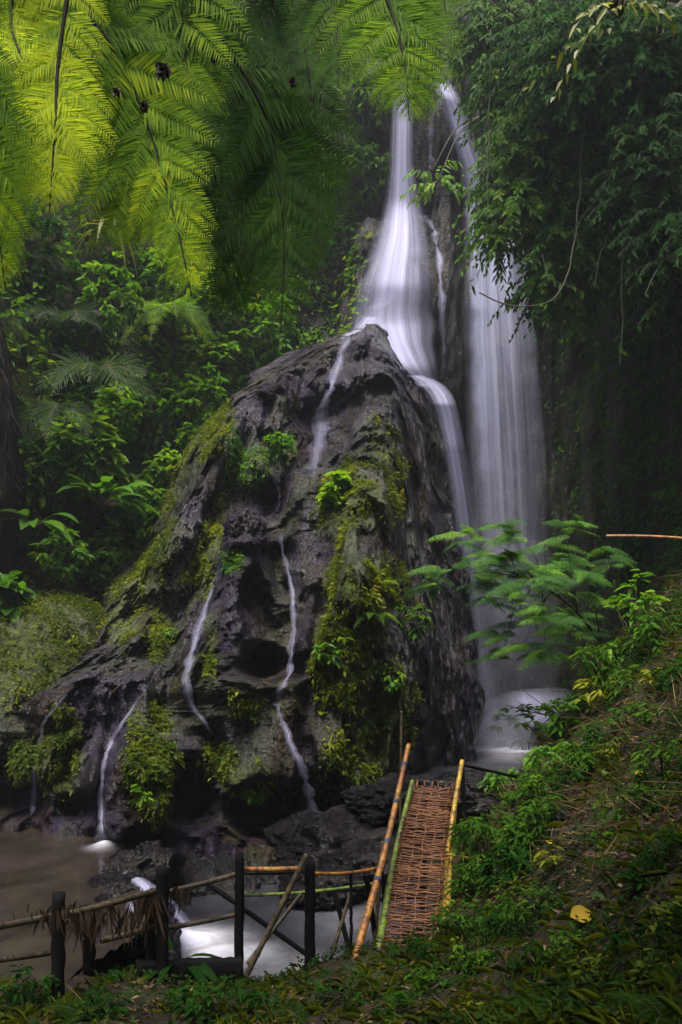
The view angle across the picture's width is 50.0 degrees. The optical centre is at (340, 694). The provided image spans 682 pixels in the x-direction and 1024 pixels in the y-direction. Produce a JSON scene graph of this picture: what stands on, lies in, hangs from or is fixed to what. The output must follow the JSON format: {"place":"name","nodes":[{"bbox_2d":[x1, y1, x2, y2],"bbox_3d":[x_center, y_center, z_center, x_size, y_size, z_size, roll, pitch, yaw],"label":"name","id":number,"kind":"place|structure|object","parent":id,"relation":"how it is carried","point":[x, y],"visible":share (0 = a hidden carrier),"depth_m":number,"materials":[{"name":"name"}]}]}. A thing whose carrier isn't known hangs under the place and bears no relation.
{"place":"outdoors","nodes":[
{"label":"outdoors","id":0,"kind":"place"},
{"bbox_2d":[0,828,144,991],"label":"pool water","id":1,"kind":"structure","parent":0,"point":[38,868],"depth_m":9.93,"materials":[{"name":"brown liquid"}]},
{"bbox_2d":[119,877,436,980],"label":"stream water","id":2,"kind":"structure","parent":0,"point":[216,938],"depth_m":10.23,"materials":[{"name":"white liquid"}]},
{"bbox_2d":[277,862,365,910],"bbox_3d":[-0.314,3.085,11.567,1.437,0.867,1.215,0,0,0],"label":"boulder","id":3,"kind":"object","parent":2,"relation":"in","point":[324,900],"visible":0.55,"depth_m":11.27,"materials":[{"name":"grey stone"}]},
{"bbox_2d":[0,0,681,730],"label":"gorge hillside","id":4,"kind":"structure","parent":0,"point":[454,342],"depth_m":27.16,"materials":[{"name":"green plant"}]},
{"bbox_2d":[0,301,29,582],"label":"shaggy trunk","id":5,"kind":"object","parent":4,"relation":"on","point":[11,466],"visible":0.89,"depth_m":17.81,"materials":[{"name":"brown plant"}]},
{"bbox_2d":[0,195,68,312],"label":"shrub","id":6,"kind":"object","parent":4,"relation":"on","point":[44,224],"visible":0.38,"depth_m":21.08,"materials":[{"name":"green plant"}]},
{"bbox_2d":[0,509,78,544],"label":"broadleaf plant","id":7,"kind":"object","parent":4,"relation":"on","point":[58,526],"visible":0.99,"depth_m":17.96,"materials":[{"name":"green plant"}]},
{"bbox_2d":[19,439,70,511],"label":"shrub","id":8,"kind":"object","parent":4,"relation":"on","point":[48,474],"visible":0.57,"depth_m":19.39,"materials":[{"name":"green plant"}]},
{"bbox_2d":[7,298,103,337],"bbox_3d":[-7.863,-10.559,20.420,2.503,1.458,2.242,0,0,0],"label":"palm","id":9,"kind":"object","parent":4,"relation":"on","point":[79,308],"visible":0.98,"depth_m":20.21,"materials":[{"name":"green plant"}]},
{"bbox_2d":[16,254,103,358],"bbox_3d":[-8.681,-11.549,21.869,3.082,3.192,2.615,0,0,0],"label":"shrub","id":10,"kind":"object","parent":4,"relation":"on","point":[77,334],"visible":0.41,"depth_m":21.69,"materials":[{"name":"green plant"}]},
{"bbox_2d":[28,527,96,583],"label":"shrub","id":11,"kind":"object","parent":4,"relation":"on","point":[60,572],"visible":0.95,"depth_m":18.90,"materials":[{"name":"green plant"}]},
{"bbox_2d":[18,396,107,456],"bbox_3d":[-7.334,-7.015,18.851,2.118,1.711,2.049,0,0,0],"label":"palm","id":12,"kind":"object","parent":4,"relation":"on","point":[50,406],"visible":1,"depth_m":18.76,"materials":[{"name":"green plant"}]},
{"bbox_2d":[33,410,108,482],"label":"shrub","id":13,"kind":"object","parent":4,"relation":"on","point":[60,432],"visible":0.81,"depth_m":19.42,"materials":[{"name":"green plant"}]},
{"bbox_2d":[34,345,115,424],"bbox_3d":[-8.092,-8.705,21.635,2.933,3.015,2.902,0,0,0],"label":"shrub","id":14,"kind":"object","parent":4,"relation":"on","point":[70,394],"visible":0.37,"depth_m":20.90,"materials":[{"name":"green plant"}]},
{"bbox_2d":[39,410,128,505],"bbox_3d":[-7.259,-6.543,20.418,2.321,2.433,2.711,0,0,-35],"label":"shrub","id":15,"kind":"object","parent":4,"relation":"on","point":[111,468],"visible":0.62,"depth_m":19.88,"materials":[{"name":"green plant"}]},
{"bbox_2d":[33,350,154,401],"bbox_3d":[-6.731,-8.586,19.992,3.065,1.906,2.603,0,0,0],"label":"palm","id":16,"kind":"object","parent":4,"relation":"on","point":[114,371],"visible":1,"depth_m":19.77,"materials":[{"name":"green plant"}]},
{"bbox_2d":[67,518,134,577],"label":"shrub","id":17,"kind":"object","parent":4,"relation":"on","point":[110,538],"visible":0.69,"depth_m":20.25,"materials":[{"name":"green plant"}]},
{"bbox_2d":[87,539,125,589],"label":"shrub","id":18,"kind":"object","parent":4,"relation":"on","point":[101,580],"visible":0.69,"depth_m":20.20,"materials":[{"name":"green plant"}]},
{"bbox_2d":[54,473,160,520],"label":"broadleaf plant","id":19,"kind":"object","parent":4,"relation":"on","point":[127,505],"visible":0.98,"depth_m":19.65,"materials":[{"name":"green plant"}]},
{"bbox_2d":[75,251,144,335],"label":"shrub","id":20,"kind":"object","parent":4,"relation":"on","point":[122,273],"visible":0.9,"depth_m":21.71,"materials":[{"name":"green plant"}]},
{"bbox_2d":[83,386,142,440],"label":"shrub","id":21,"kind":"object","parent":4,"relation":"on","point":[124,430],"visible":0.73,"depth_m":20.82,"materials":[{"name":"green plant"}]},
{"bbox_2d":[72,460,153,528],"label":"shrub","id":22,"kind":"object","parent":4,"relation":"on","point":[113,510],"visible":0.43,"depth_m":20.72,"materials":[{"name":"green plant"}]},
{"bbox_2d":[94,374,155,429],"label":"shrub","id":23,"kind":"object","parent":4,"relation":"on","point":[143,418],"visible":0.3,"depth_m":22.31,"materials":[{"name":"green plant"}]},
{"bbox_2d":[94,236,176,334],"bbox_3d":[-7.260,-13.610,24.221,3.639,3.334,2.833,0,0,0],"label":"shrub","id":24,"kind":"object","parent":4,"relation":"on","point":[128,266],"visible":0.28,"depth_m":23.76,"materials":[{"name":"green plant"}]},
{"bbox_2d":[108,479,165,548],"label":"shrub","id":25,"kind":"object","parent":4,"relation":"on","point":[140,535],"visible":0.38,"depth_m":21.04,"materials":[{"name":"green plant"}]},
{"bbox_2d":[140,447,181,487],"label":"shrub","id":26,"kind":"object","parent":4,"relation":"on","point":[156,473],"visible":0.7,"depth_m":21.83,"materials":[{"name":"green plant"}]},
{"bbox_2d":[111,295,212,392],"bbox_3d":[-5.448,-11.113,22.544,3.133,2.906,3.004,0,0,0],"label":"tree fern","id":27,"kind":"object","parent":4,"relation":"on","point":[151,309],"visible":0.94,"depth_m":22.70,"materials":[{"name":"green plant"}]},
{"bbox_2d":[128,245,202,304],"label":"shrub","id":28,"kind":"object","parent":4,"relation":"on","point":[169,296],"visible":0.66,"depth_m":23.50,"materials":[{"name":"green plant"}]},
{"bbox_2d":[0,0,381,605],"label":"creeper foliage","id":29,"kind":"object","parent":4,"relation":"on","point":[69,246],"visible":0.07,"depth_m":22.79,"materials":[{"name":"green plant"}]},
{"bbox_2d":[155,362,229,441],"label":"shrub","id":30,"kind":"object","parent":4,"relation":"on","point":[204,387],"visible":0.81,"depth_m":23.02,"materials":[{"name":"green plant"}]},
{"bbox_2d":[163,296,246,370],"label":"shrub","id":31,"kind":"object","parent":4,"relation":"on","point":[225,334],"visible":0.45,"depth_m":25.10,"materials":[{"name":"green plant"}]},
{"bbox_2d":[188,339,247,389],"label":"shrub","id":32,"kind":"object","parent":4,"relation":"on","point":[229,376],"visible":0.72,"depth_m":24.87,"materials":[{"name":"green plant"}]},
{"bbox_2d":[183,266,254,329],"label":"shrub","id":33,"kind":"object","parent":4,"relation":"on","point":[226,321],"visible":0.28,"depth_m":25.18,"materials":[{"name":"green plant"}]},
{"bbox_2d":[202,280,304,380],"bbox_3d":[-3.104,-12.859,25.961,3.701,3.746,2.910,0,0,0],"label":"shrub","id":34,"kind":"object","parent":4,"relation":"on","point":[290,338],"visible":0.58,"depth_m":25.57,"materials":[{"name":"green plant"}]},
{"bbox_2d":[329,139,394,209],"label":"shrub","id":35,"kind":"object","parent":4,"relation":"on","point":[370,168],"visible":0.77,"depth_m":28.08,"materials":[{"name":"green plant"}]},
{"bbox_2d":[340,59,406,131],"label":"shrub","id":36,"kind":"object","parent":4,"relation":"on","point":[362,103],"visible":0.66,"depth_m":28.04,"materials":[{"name":"green plant"}]},
{"bbox_2d":[399,116,478,208],"bbox_3d":[3.722,-18.176,24.191,4.015,4.781,1.781,0,0,-34],"label":"overhanging tree","id":37,"kind":"object","parent":4,"relation":"on","point":[446,183],"visible":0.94,"depth_m":23.99,"materials":[{"name":"green plant"}]},
{"bbox_2d":[426,0,578,172],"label":"overhanging tree","id":38,"kind":"object","parent":4,"relation":"on","point":[510,14],"visible":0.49,"depth_m":19.34,"materials":[{"name":"green plant"}]},
{"bbox_2d":[452,88,613,307],"bbox_3d":[5.539,-13.793,18.619,5.580,7.498,3.625,0,0,-17],"label":"overhanging tree","id":39,"kind":"object","parent":4,"relation":"on","point":[519,167],"visible":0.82,"depth_m":17.85,"materials":[{"name":"green plant"}]},
{"bbox_2d":[449,0,681,711],"bbox_3d":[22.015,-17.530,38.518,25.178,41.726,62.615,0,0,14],"label":"creeper foliage","id":40,"kind":"object","parent":4,"relation":"on","point":[655,404],"visible":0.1,"depth_m":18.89,"materials":[{"name":"green plant"}]},
{"bbox_2d":[468,0,681,208],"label":"overhanging tree","id":41,"kind":"object","parent":4,"relation":"on","point":[656,53],"visible":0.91,"depth_m":15.56,"materials":[{"name":"green plant"}]},
{"bbox_2d":[487,104,681,380],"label":"overhanging tree","id":42,"kind":"object","parent":4,"relation":"on","point":[557,259],"visible":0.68,"depth_m":17.42,"materials":[{"name":"green plant"}]},
{"bbox_2d":[523,0,675,102],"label":"overhanging tree","id":43,"kind":"object","parent":4,"relation":"on","point":[620,8],"visible":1,"depth_m":7.96,"materials":[{"name":"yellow plant"}]},
{"bbox_2d":[575,92,681,373],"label":"overhanging tree","id":44,"kind":"object","parent":4,"relation":"on","point":[662,223],"visible":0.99,"depth_m":14.51,"materials":[{"name":"green plant"}]},
{"bbox_2d":[0,575,681,1023],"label":"ground","id":45,"kind":"structure","parent":0,"point":[110,959],"depth_m":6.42,"materials":[{"name":"green plant"}]},
{"bbox_2d":[0,964,60,1005],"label":"bank shrub","id":46,"kind":"object","parent":45,"relation":"on","point":[13,996],"visible":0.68,"depth_m":5.89,"materials":[{"name":"green plant"}]},
{"bbox_2d":[0,596,100,797],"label":"mossy boulder","id":47,"kind":"object","parent":45,"relation":"on","point":[12,728],"visible":0.15,"depth_m":16.12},
{"bbox_2d":[0,570,37,622],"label":"leafy plant","id":48,"kind":"object","parent":47,"relation":"on","point":[11,590],"visible":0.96,"depth_m":17.40,"materials":[{"name":"green plant"}]},
{"bbox_2d":[0,589,104,774],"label":"moss blanket","id":49,"kind":"object","parent":47,"relation":"on","point":[94,607],"visible":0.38,"depth_m":16.63,"materials":[{"name":"green plant"}]},
{"bbox_2d":[77,969,136,1023],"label":"bank shrub","id":50,"kind":"object","parent":45,"relation":"on","point":[95,1002],"visible":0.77,"depth_m":5.62,"materials":[{"name":"green plant"}]},
{"bbox_2d":[87,869,169,951],"bbox_3d":[-3.032,2.974,10.205,1.296,0.991,2.261,0,0,0],"label":"boulder","id":51,"kind":"object","parent":45,"relation":"on","point":[116,883],"visible":0.32,"depth_m":10.00,"materials":[{"name":"grey stone"}]},
{"bbox_2d":[101,840,186,886],"bbox_3d":[-3.169,2.819,11.464,1.174,0.884,2.683,0,0,0],"label":"boulder","id":52,"kind":"object","parent":45,"relation":"on","point":[147,857],"visible":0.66,"depth_m":11.24,"materials":[{"name":"grey stone"}]},
{"bbox_2d":[121,887,181,968],"bbox_3d":[-2.358,3.012,9.067,0.739,1.213,1.108,0,0,0],"label":"boulder","id":53,"kind":"object","parent":45,"relation":"on","point":[131,956],"visible":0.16,"depth_m":8.87,"materials":[{"name":"grey stone"}]},
{"bbox_2d":[0,852,375,999],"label":"fence","id":54,"kind":"object","parent":45,"relation":"on","point":[158,953],"visible":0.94,"depth_m":7.44,"materials":[{"name":"brown wood"}]},
{"bbox_2d":[12,905,101,937],"bbox_3d":[-2.333,1.850,6.001,0.728,0.292,0.247,0,0,0],"label":"hanging debris","id":55,"kind":"object","parent":54,"relation":"hanging from","point":[65,912],"visible":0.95,"depth_m":5.98,"materials":[{"name":"brown plant"}]},
{"bbox_2d":[27,900,144,954],"bbox_3d":[-2.340,2.131,6.769,1.072,0.508,0.385,0,0,0],"label":"hanging debris","id":56,"kind":"object","parent":54,"relation":"hanging from","point":[96,928],"visible":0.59,"depth_m":6.72,"materials":[{"name":"brown plant"}]},
{"bbox_2d":[127,883,172,949],"bbox_3d":[-1.882,2.171,7.164,0.430,0.636,0.527,0,0,-35],"label":"hanging debris","id":57,"kind":"object","parent":54,"relation":"hanging from","point":[147,904],"visible":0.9,"depth_m":7.10,"materials":[{"name":"brown plant"}]},
{"bbox_2d":[135,956,242,987],"bbox_3d":[-1.511,2.810,7.324,1.050,0.428,0.130,0,0,-19],"label":"timber plank","id":58,"kind":"object","parent":45,"relation":"on","point":[228,966],"visible":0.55,"depth_m":7.30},
{"bbox_2d":[170,853,276,896],"bbox_3d":[-2.342,3.567,12.789,2.448,1.669,1.918,0,0,0],"label":"boulder","id":59,"kind":"object","parent":45,"relation":"on","point":[194,868],"visible":0.31,"depth_m":12.30,"materials":[{"name":"grey stone"}]},
{"bbox_2d":[167,973,280,1023],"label":"bank shrub","id":60,"kind":"object","parent":45,"relation":"on","point":[207,990],"visible":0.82,"depth_m":5.95,"materials":[{"name":"green plant"}]},
{"bbox_2d":[0,0,468,333],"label":"tree fern","id":61,"kind":"object","parent":45,"relation":"on","point":[128,46],"visible":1,"depth_m":6.42,"materials":[{"name":"green plant"}]},
{"bbox_2d":[0,324,485,876],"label":"rock mound","id":62,"kind":"object","parent":45,"relation":"on","point":[260,612],"visible":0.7,"depth_m":16.39,"materials":[{"name":"grey stone"}]},
{"bbox_2d":[2,703,85,809],"bbox_3d":[-6.322,1.202,14.730,3.780,2.110,0.966,0,0,34],"label":"moss patch","id":63,"kind":"object","parent":62,"relation":"on","point":[17,756],"visible":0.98,"depth_m":14.22,"materials":[{"name":"green plant"}]},
{"bbox_2d":[118,687,184,832],"bbox_3d":[-3.503,1.115,13.768,1.120,2.541,3.648,0,0,-12],"label":"moss patch","id":64,"kind":"object","parent":62,"relation":"on","point":[162,774],"visible":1,"depth_m":12.77,"materials":[{"name":"green plant"}]},
{"bbox_2d":[96,399,236,654],"bbox_3d":[-4.727,-5.241,19.896,3.891,8.758,8.220,0,0,0],"label":"moss patch","id":65,"kind":"object","parent":62,"relation":"on","point":[218,417],"visible":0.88,"depth_m":19.37,"materials":[{"name":"green plant"}]},
{"bbox_2d":[147,488,229,670],"bbox_3d":[-3.427,-3.062,17.575,1.756,5.142,4.156,0,0,31],"label":"moss patch","id":66,"kind":"object","parent":62,"relation":"on","point":[210,528],"visible":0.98,"depth_m":17.52,"materials":[{"name":"green plant"}]},
{"bbox_2d":[190,614,291,817],"bbox_3d":[-2.114,0.480,14.983,2.171,4.492,2.489,0,0,0],"label":"moss patch","id":67,"kind":"object","parent":62,"relation":"on","point":[225,760],"visible":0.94,"depth_m":14.58,"materials":[{"name":"green plant"}]},
{"bbox_2d":[221,508,266,553],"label":"boulder","id":68,"kind":"object","parent":62,"relation":"on","point":[245,521],"visible":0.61,"depth_m":16.74,"materials":[{"name":"grey stone"}]},
{"bbox_2d":[219,416,295,572],"bbox_3d":[-2.197,-5.227,18.236,1.910,5.097,4.384,0,0,0],"label":"leafy plant","id":69,"kind":"object","parent":62,"relation":"attached to","point":[233,457],"visible":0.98,"depth_m":19.35,"materials":[{"name":"green plant"}]},
{"bbox_2d":[308,411,410,550],"bbox_3d":[0.513,-5.163,17.324,2.708,4.180,4.360,0,0,0],"label":"moss patch","id":70,"kind":"object","parent":62,"relation":"on","point":[361,508],"visible":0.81,"depth_m":17.34,"materials":[{"name":"green plant"}]},
{"bbox_2d":[315,470,352,511],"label":"leafy plant","id":71,"kind":"object","parent":70,"relation":"on","point":[341,479],"visible":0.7,"depth_m":16.86,"materials":[{"name":"green plant"}]},
{"bbox_2d":[305,550,424,806],"bbox_3d":[0.527,-0.179,15.641,2.581,6.003,3.486,0,0,0],"label":"moss patch","id":72,"kind":"object","parent":62,"relation":"attached to","point":[381,726],"visible":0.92,"depth_m":14.61,"materials":[{"name":"green plant"}]},
{"bbox_2d":[377,95,423,384],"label":"waterfall","id":73,"kind":"structure","parent":62,"relation":"on","point":[394,268],"depth_m":24.20,"materials":[{"name":"liquid"}]},
{"bbox_2d":[395,603,436,643],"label":"leafy plant","id":74,"kind":"object","parent":62,"relation":"on","point":[416,633],"visible":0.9,"depth_m":15.37,"materials":[{"name":"green plant"}]},
{"bbox_2d":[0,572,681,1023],"bbox_3d":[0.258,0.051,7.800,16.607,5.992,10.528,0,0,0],"label":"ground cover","id":75,"kind":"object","parent":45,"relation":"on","point":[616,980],"visible":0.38,"depth_m":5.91,"materials":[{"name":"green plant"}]},
{"bbox_2d":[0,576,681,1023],"bbox_3d":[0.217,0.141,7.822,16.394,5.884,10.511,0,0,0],"label":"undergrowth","id":76,"kind":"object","parent":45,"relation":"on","point":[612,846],"visible":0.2,"depth_m":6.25,"materials":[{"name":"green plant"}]},
{"bbox_2d":[262,804,430,866],"bbox_3d":[0.217,3.075,14.035,3.833,1.940,2.248,0,0,0],"label":"boulder","id":77,"kind":"object","parent":45,"relation":"on","point":[292,838],"visible":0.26,"depth_m":13.57,"materials":[{"name":"grey stone"}]},
{"bbox_2d":[303,965,398,1006],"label":"bank shrub","id":78,"kind":"object","parent":45,"relation":"on","point":[323,992],"visible":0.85,"depth_m":6.14,"materials":[{"name":"green plant"}]},
{"bbox_2d":[41,570,681,1023],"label":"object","id":79,"kind":"object","parent":45,"relation":"on","point":[599,826],"visible":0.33,"depth_m":7.35,"materials":[{"name":"plant"}]},
{"bbox_2d":[313,836,427,900],"bbox_3d":[0.419,3.008,12.388,2.059,1.186,1.707,0,0,0],"label":"boulder","id":80,"kind":"object","parent":45,"relation":"on","point":[356,853],"visible":0.37,"depth_m":12.04,"materials":[{"name":"grey stone"}]},
{"bbox_2d":[340,769,511,825],"bbox_3d":[1.858,2.062,14.112,3.769,1.275,2.100,0,0,0],"label":"boulder","id":81,"kind":"object","parent":45,"relation":"on","point":[372,803],"visible":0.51,"depth_m":13.54,"materials":[{"name":"grey stone"}]},
{"bbox_2d":[404,962,455,999],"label":"weed clump","id":82,"kind":"object","parent":45,"relation":"on","point":[442,982],"visible":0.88,"depth_m":5.93,"materials":[{"name":"green plant"}]},
{"bbox_2d":[351,711,516,958],"bbox_3d":[1.317,1.810,9.185,1.249,3.205,4.321,0,0,20],"label":"footbridge","id":83,"kind":"object","parent":45,"relation":"on","point":[425,811],"visible":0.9,"depth_m":8.46,"materials":[{"name":"brown wood"}]},
{"bbox_2d":[430,896,494,936],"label":"bank shrub","id":84,"kind":"object","parent":45,"relation":"on","point":[441,920],"visible":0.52,"depth_m":6.87,"materials":[{"name":"green plant"}]},
{"bbox_2d":[443,859,495,901],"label":"bank bush","id":85,"kind":"object","parent":45,"relation":"on","point":[460,882],"visible":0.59,"depth_m":7.67,"materials":[{"name":"green plant"}]},
{"bbox_2d":[445,805,521,876],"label":"bank shrub","id":86,"kind":"object","parent":45,"relation":"on","point":[481,827],"visible":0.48,"depth_m":8.59,"materials":[{"name":"green plant"}]},
{"bbox_2d":[470,841,534,893],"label":"bank bush","id":87,"kind":"object","parent":45,"relation":"on","point":[507,855],"visible":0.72,"depth_m":7.20,"materials":[{"name":"green plant"}]},
{"bbox_2d":[476,703,558,744],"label":"pool water","id":88,"kind":"structure","parent":45,"relation":"on","point":[485,737],"depth_m":25.30,"materials":[{"name":"grey liquid"}]},
{"bbox_2d":[400,514,637,669],"bbox_3d":[2.734,-1.538,11.148,2.799,2.425,2.906,0,0,37],"label":"feathery sapling","id":89,"kind":"object","parent":45,"relation":"on","point":[543,578],"visible":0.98,"depth_m":10.92,"materials":[{"name":"green plant"}]},
{"bbox_2d":[485,704,552,751],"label":"bank shrub","id":90,"kind":"object","parent":45,"relation":"on","point":[516,727],"visible":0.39,"depth_m":22.81,"materials":[{"name":"green plant"}]},
{"bbox_2d":[489,801,551,865],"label":"bank shrub","id":91,"kind":"object","parent":45,"relation":"on","point":[511,834],"visible":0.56,"depth_m":7.69,"materials":[{"name":"green plant"}]},
{"bbox_2d":[494,880,567,927],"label":"bank shrub","id":92,"kind":"object","parent":45,"relation":"on","point":[523,915],"visible":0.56,"depth_m":5.90,"materials":[{"name":"green plant"}]},
{"bbox_2d":[505,767,560,807],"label":"bank bush","id":93,"kind":"object","parent":45,"relation":"on","point":[530,784],"visible":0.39,"depth_m":8.59,"materials":[{"name":"green plant"}]},
{"bbox_2d":[509,791,565,848],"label":"bank bush","id":94,"kind":"object","parent":45,"relation":"on","point":[550,803],"visible":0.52,"depth_m":7.67,"materials":[{"name":"green plant"}]},
{"bbox_2d":[520,742,574,776],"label":"bank bush","id":95,"kind":"object","parent":45,"relation":"on","point":[533,761],"visible":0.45,"depth_m":9.20,"materials":[{"name":"green plant"}]},
{"bbox_2d":[538,692,595,743],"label":"bank shrub","id":96,"kind":"object","parent":45,"relation":"on","point":[554,721],"visible":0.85,"depth_m":10.18,"materials":[{"name":"green plant"}]},
{"bbox_2d":[553,738,607,780],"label":"bank bush","id":97,"kind":"object","parent":45,"relation":"on","point":[576,757],"visible":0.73,"depth_m":8.22,"materials":[{"name":"green plant"}]},
{"bbox_2d":[567,642,620,686],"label":"bank bush","id":98,"kind":"object","parent":45,"relation":"on","point":[593,660],"visible":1,"depth_m":7.97,"materials":[{"name":"green plant"}]},
{"bbox_2d":[591,782,665,824],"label":"bank shrub","id":99,"kind":"object","parent":45,"relation":"on","point":[645,789],"visible":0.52,"depth_m":6.28,"materials":[{"name":"green plant"}]},
{"bbox_2d":[596,568,671,663],"bbox_3d":[4.219,-1.088,10.478,0.941,1.428,0.827,0,0,40],"label":"bank shrub","id":100,"kind":"object","parent":45,"relation":"on","point":[633,620],"visible":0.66,"depth_m":10.40,"materials":[{"name":"green plant"}]},
{"bbox_2d":[604,990,681,1023],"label":"fern","id":101,"kind":"object","parent":45,"relation":"on","point":[646,1007],"visible":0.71,"depth_m":3.36,"materials":[{"name":"green plant"}]},
{"bbox_2d":[628,824,681,875],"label":"bank shrub","id":102,"kind":"object","parent":45,"relation":"on","point":[659,852],"visible":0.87,"depth_m":4.78,"materials":[{"name":"green plant"}]},
{"bbox_2d":[628,735,681,792],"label":"bank shrub","id":103,"kind":"object","parent":45,"relation":"on","point":[662,758],"visible":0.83,"depth_m":6.53,"materials":[{"name":"green plant"}]},
{"bbox_2d":[629,610,681,659],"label":"bank bush","id":104,"kind":"object","parent":45,"relation":"on","point":[649,633],"visible":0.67,"depth_m":9.72,"materials":[{"name":"green plant"}]},
{"bbox_2d":[417,743,536,774],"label":"plunge pool water","id":105,"kind":"structure","parent":0,"point":[493,757],"depth_m":19.23,"materials":[{"name":"grey liquid"}]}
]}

